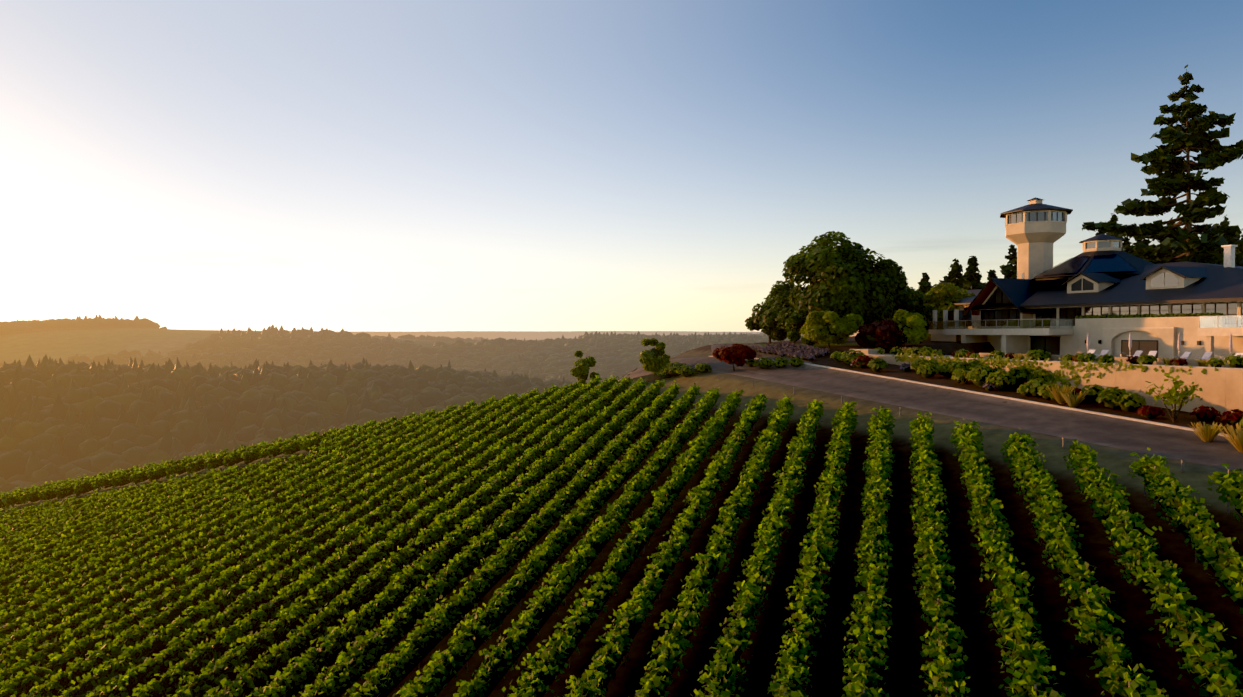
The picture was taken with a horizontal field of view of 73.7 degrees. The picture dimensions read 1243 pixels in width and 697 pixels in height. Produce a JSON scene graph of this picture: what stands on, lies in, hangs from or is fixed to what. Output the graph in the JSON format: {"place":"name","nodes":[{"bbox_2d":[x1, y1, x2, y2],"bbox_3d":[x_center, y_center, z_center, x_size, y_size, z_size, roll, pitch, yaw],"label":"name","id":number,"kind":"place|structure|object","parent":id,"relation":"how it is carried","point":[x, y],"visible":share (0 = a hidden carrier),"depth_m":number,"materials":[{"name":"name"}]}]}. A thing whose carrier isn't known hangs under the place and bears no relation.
{"place":"outdoors","nodes":[
{"label":"outdoors","id":0,"kind":"place"},
{"bbox_2d":[0,314,802,493],"bbox_3d":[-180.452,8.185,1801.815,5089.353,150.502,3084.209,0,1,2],"label":"forested hills","id":1,"kind":"structure","parent":0,"point":[247,389],"depth_m":639.93,"materials":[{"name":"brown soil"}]},
{"bbox_2d":[0,336,1242,696],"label":"ground","id":2,"kind":"structure","parent":0,"point":[1130,604],"depth_m":42.43,"materials":[{"name":"brown soil"}]},
{"bbox_2d":[570,350,599,386],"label":"tree","id":3,"kind":"object","parent":2,"relation":"on","point":[580,372],"visible":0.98,"depth_m":110.08,"materials":[{"name":"green plant"}]},
{"bbox_2d":[3,381,1231,696],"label":"vineyard posts","id":4,"kind":"object","parent":2,"relation":"on","point":[687,547],"visible":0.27,"depth_m":46.07,"materials":[{"name":"metal"}]},
{"bbox_2d":[0,375,1242,696],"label":"vineyard rows","id":5,"kind":"object","parent":2,"relation":"on","point":[924,515],"depth_m":50.06,"materials":[{"name":"green plant"}]},
{"bbox_2d":[639,338,670,375],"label":"tree","id":6,"kind":"object","parent":2,"relation":"on","point":[652,361],"visible":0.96,"depth_m":106.75,"materials":[{"name":"green plant"}]},
{"bbox_2d":[712,344,756,370],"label":"red maple tree","id":7,"kind":"object","parent":2,"relation":"on","point":[737,354],"visible":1,"depth_m":96.04,"materials":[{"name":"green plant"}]},
{"bbox_2d":[745,317,786,342],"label":"oak tree","id":8,"kind":"object","parent":2,"relation":"on","point":[774,335],"visible":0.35,"depth_m":118.34,"materials":[{"name":"green plant"}]},
{"bbox_2d":[751,280,805,342],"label":"oak tree","id":9,"kind":"object","parent":2,"relation":"on","point":[777,310],"visible":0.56,"depth_m":114.57,"materials":[{"name":"green plant"}]},
{"bbox_2d":[784,310,816,345],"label":"oak tree","id":10,"kind":"object","parent":2,"relation":"on","point":[795,321],"visible":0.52,"depth_m":105.23,"materials":[{"name":"green plant"}]},
{"bbox_2d":[799,311,864,347],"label":"green tree","id":11,"kind":"object","parent":2,"relation":"on","point":[827,327],"visible":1,"depth_m":99.35,"materials":[{"name":"green plant"}]},
{"bbox_2d":[782,231,906,324],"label":"tree","id":12,"kind":"object","parent":2,"relation":"on","point":[845,277],"visible":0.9,"depth_m":105.06,"materials":[{"name":"green plant"}]},
{"bbox_2d":[750,342,995,390],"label":"lavender shrubs","id":13,"kind":"object","parent":2,"relation":"on","point":[801,351],"visible":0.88,"depth_m":98.13,"materials":[{"name":"purple plant"}]},
{"bbox_2d":[855,319,908,349],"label":"purple plum tree","id":14,"kind":"object","parent":2,"relation":"on","point":[885,334],"visible":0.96,"depth_m":95.79,"materials":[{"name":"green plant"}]},
{"bbox_2d":[884,278,933,329],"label":"oak tree","id":15,"kind":"object","parent":2,"relation":"on","point":[903,296],"visible":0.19,"depth_m":111.83,"materials":[{"name":"green plant"}]},
{"bbox_2d":[892,309,927,346],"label":"golden tree","id":16,"kind":"object","parent":2,"relation":"on","point":[914,326],"visible":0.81,"depth_m":95.83,"materials":[{"name":"green plant"}]},
{"bbox_2d":[849,289,981,336],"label":"tree","id":17,"kind":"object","parent":2,"relation":"on","point":[976,292],"depth_m":136.99,"materials":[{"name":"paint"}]},
{"bbox_2d":[914,296,924,342],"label":"cypress trees","id":18,"kind":"object","parent":2,"relation":"on","point":[919,308],"visible":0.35,"depth_m":105.12,"materials":[{"name":"green plant"}]},
{"bbox_2d":[917,272,933,293],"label":"fir tree","id":19,"kind":"object","parent":2,"relation":"on","point":[925,285],"visible":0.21,"depth_m":147.90,"materials":[{"name":"green plant"}]},
{"bbox_2d":[911,282,975,336],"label":"green tree","id":20,"kind":"object","parent":2,"relation":"on","point":[934,298],"visible":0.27,"depth_m":117.50,"materials":[{"name":"green plant"}]},
{"bbox_2d":[657,312,1242,426],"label":"green shrubs","id":21,"kind":"object","parent":2,"relation":"on","point":[998,377],"visible":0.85,"depth_m":71.64,"materials":[{"name":"green plant"}]},
{"bbox_2d":[719,374,1184,471],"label":"posts","id":22,"kind":"object","parent":2,"relation":"on","point":[1182,461],"visible":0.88,"depth_m":52.33,"materials":[{"name":"metal"}]},
{"bbox_2d":[939,258,968,290],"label":"fir tree","id":23,"kind":"object","parent":2,"relation":"on","point":[955,271],"visible":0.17,"depth_m":157.20,"materials":[{"name":"green plant"}]},
{"bbox_2d":[961,256,984,289],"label":"fir tree","id":24,"kind":"object","parent":2,"relation":"on","point":[974,277],"visible":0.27,"depth_m":147.10,"materials":[{"name":"green plant"}]},
{"bbox_2d":[982,270,997,287],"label":"fir tree","id":25,"kind":"object","parent":2,"relation":"on","point":[991,274],"visible":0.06,"depth_m":137.83,"materials":[{"name":"green plant"}]},
{"bbox_2d":[999,244,1016,278],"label":"fir tree","id":26,"kind":"object","parent":2,"relation":"on","point":[1009,270],"visible":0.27,"depth_m":155.04,"materials":[{"name":"green plant"}]},
{"bbox_2d":[840,351,1242,424],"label":"shrubs","id":27,"kind":"object","parent":2,"relation":"on","point":[1202,412],"visible":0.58,"depth_m":56.75,"materials":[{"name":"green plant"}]},
{"bbox_2d":[850,349,1242,416],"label":"retaining walls","id":28,"kind":"structure","parent":2,"relation":"on","point":[1222,389],"depth_m":60.43,"materials":[{"name":"concrete"}]},
{"bbox_2d":[893,352,1218,421],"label":"shrubs","id":29,"kind":"object","parent":28,"relation":"attached to","point":[1173,394],"depth_m":65.31,"materials":[{"name":"green plant"}]},
{"bbox_2d":[902,347,1242,452],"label":"shrubs","id":30,"kind":"object","parent":2,"relation":"on","point":[1208,433],"visible":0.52,"depth_m":51.74,"materials":[{"name":"green plant"}]},
{"bbox_2d":[929,234,1242,359],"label":"winery building","id":31,"kind":"structure","parent":2,"relation":"on","point":[1102,274],"depth_m":92.14,"materials":[{"name":"white paint"}]},
{"bbox_2d":[933,333,1242,358],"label":"patio chairs","id":32,"kind":"object","parent":2,"relation":"on","point":[1206,355],"visible":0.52,"depth_m":73.36,"materials":[{"name":"white paint"}]},
{"bbox_2d":[1106,213,1122,237],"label":"fir tree","id":33,"kind":"object","parent":2,"relation":"on","point":[1114,218],"visible":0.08,"depth_m":161.58,"materials":[{"name":"green plant"}]},
{"bbox_2d":[1121,236,1133,252],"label":"fir tree","id":34,"kind":"object","parent":2,"relation":"on","point":[1125,242],"visible":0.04,"depth_m":137.03,"materials":[{"name":"green plant"}]},
{"bbox_2d":[1123,243,1134,254],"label":"fir tree","id":35,"kind":"object","parent":2,"relation":"on","point":[1128,248],"visible":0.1,"depth_m":117.44,"materials":[{"name":"green plant"}]},
{"bbox_2d":[1133,238,1151,256],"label":"fir tree","id":36,"kind":"object","parent":2,"relation":"on","point":[1145,242],"visible":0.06,"depth_m":146.36,"materials":[{"name":"green plant"}]},
{"bbox_2d":[1139,247,1153,262],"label":"fir tree","id":37,"kind":"object","parent":2,"relation":"on","point":[1146,254],"visible":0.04,"depth_m":125.18,"materials":[{"name":"green plant"}]},
{"bbox_2d":[1153,239,1169,259],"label":"fir tree","id":38,"kind":"object","parent":2,"relation":"on","point":[1159,256],"depth_m":134.80,"materials":[{"name":"green plant"}]},
{"bbox_2d":[1082,65,1242,263],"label":"tall fir tree","id":39,"kind":"object","parent":2,"relation":"on","point":[1186,137],"visible":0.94,"depth_m":123.83,"materials":[{"name":"green plant"}]},
{"bbox_2d":[1159,217,1175,244],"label":"fir tree","id":40,"kind":"object","parent":2,"relation":"on","point":[1170,224],"visible":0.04,"depth_m":170.99,"materials":[{"name":"green plant"}]},
{"bbox_2d":[1170,242,1185,259],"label":"fir tree","id":41,"kind":"object","parent":2,"relation":"on","point":[1175,255],"visible":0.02,"depth_m":145.75,"materials":[{"name":"green plant"}]},
{"bbox_2d":[1206,223,1242,265],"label":"fir tree","id":42,"kind":"object","parent":2,"relation":"on","point":[1238,263],"visible":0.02,"depth_m":140.72,"materials":[{"name":"green plant"}]},
{"bbox_2d":[1216,247,1236,264],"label":"fir tree","id":43,"kind":"object","parent":2,"relation":"on","point":[1221,262],"depth_m":122.27,"materials":[{"name":"green plant"}]},
{"bbox_2d":[0,0,1242,331],"label":"sky","id":44,"kind":"structure","parent":0,"point":[334,165],"materials":[{"name":"blue"}]},
{"bbox_2d":[618,343,1242,470],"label":"road","id":45,"kind":"structure","parent":0,"point":[1169,442],"depth_m":63.58,"materials":[{"name":"grey asphalt"}]},
{"bbox_2d":[709,356,1231,436],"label":"road kerb","id":46,"kind":"structure","parent":45,"relation":"on","point":[1094,412],"depth_m":65.09,"materials":[{"name":"concrete"}]},
{"bbox_2d":[1000,197,1072,278],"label":"tower","id":47,"kind":"structure","parent":0,"point":[1035,227],"depth_m":112.25,"materials":[{"name":"white paint"}]},
{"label":"vineyard ground","id":48,"kind":"structure","parent":0,"visible":0},
{"bbox_2d":[1220,215,1239,257],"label":"fir tree","id":49,"kind":"object","parent":48,"relation":"on","point":[1225,222],"visible":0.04,"depth_m":174.83,"materials":[{"name":"green plant"}]},
{"bbox_2d":[1235,235,1242,265],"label":"fir tree","id":50,"kind":"object","parent":48,"relation":"on","point":[1239,250],"visible":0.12,"depth_m":146.33,"materials":[{"name":"green plant"}]}
]}

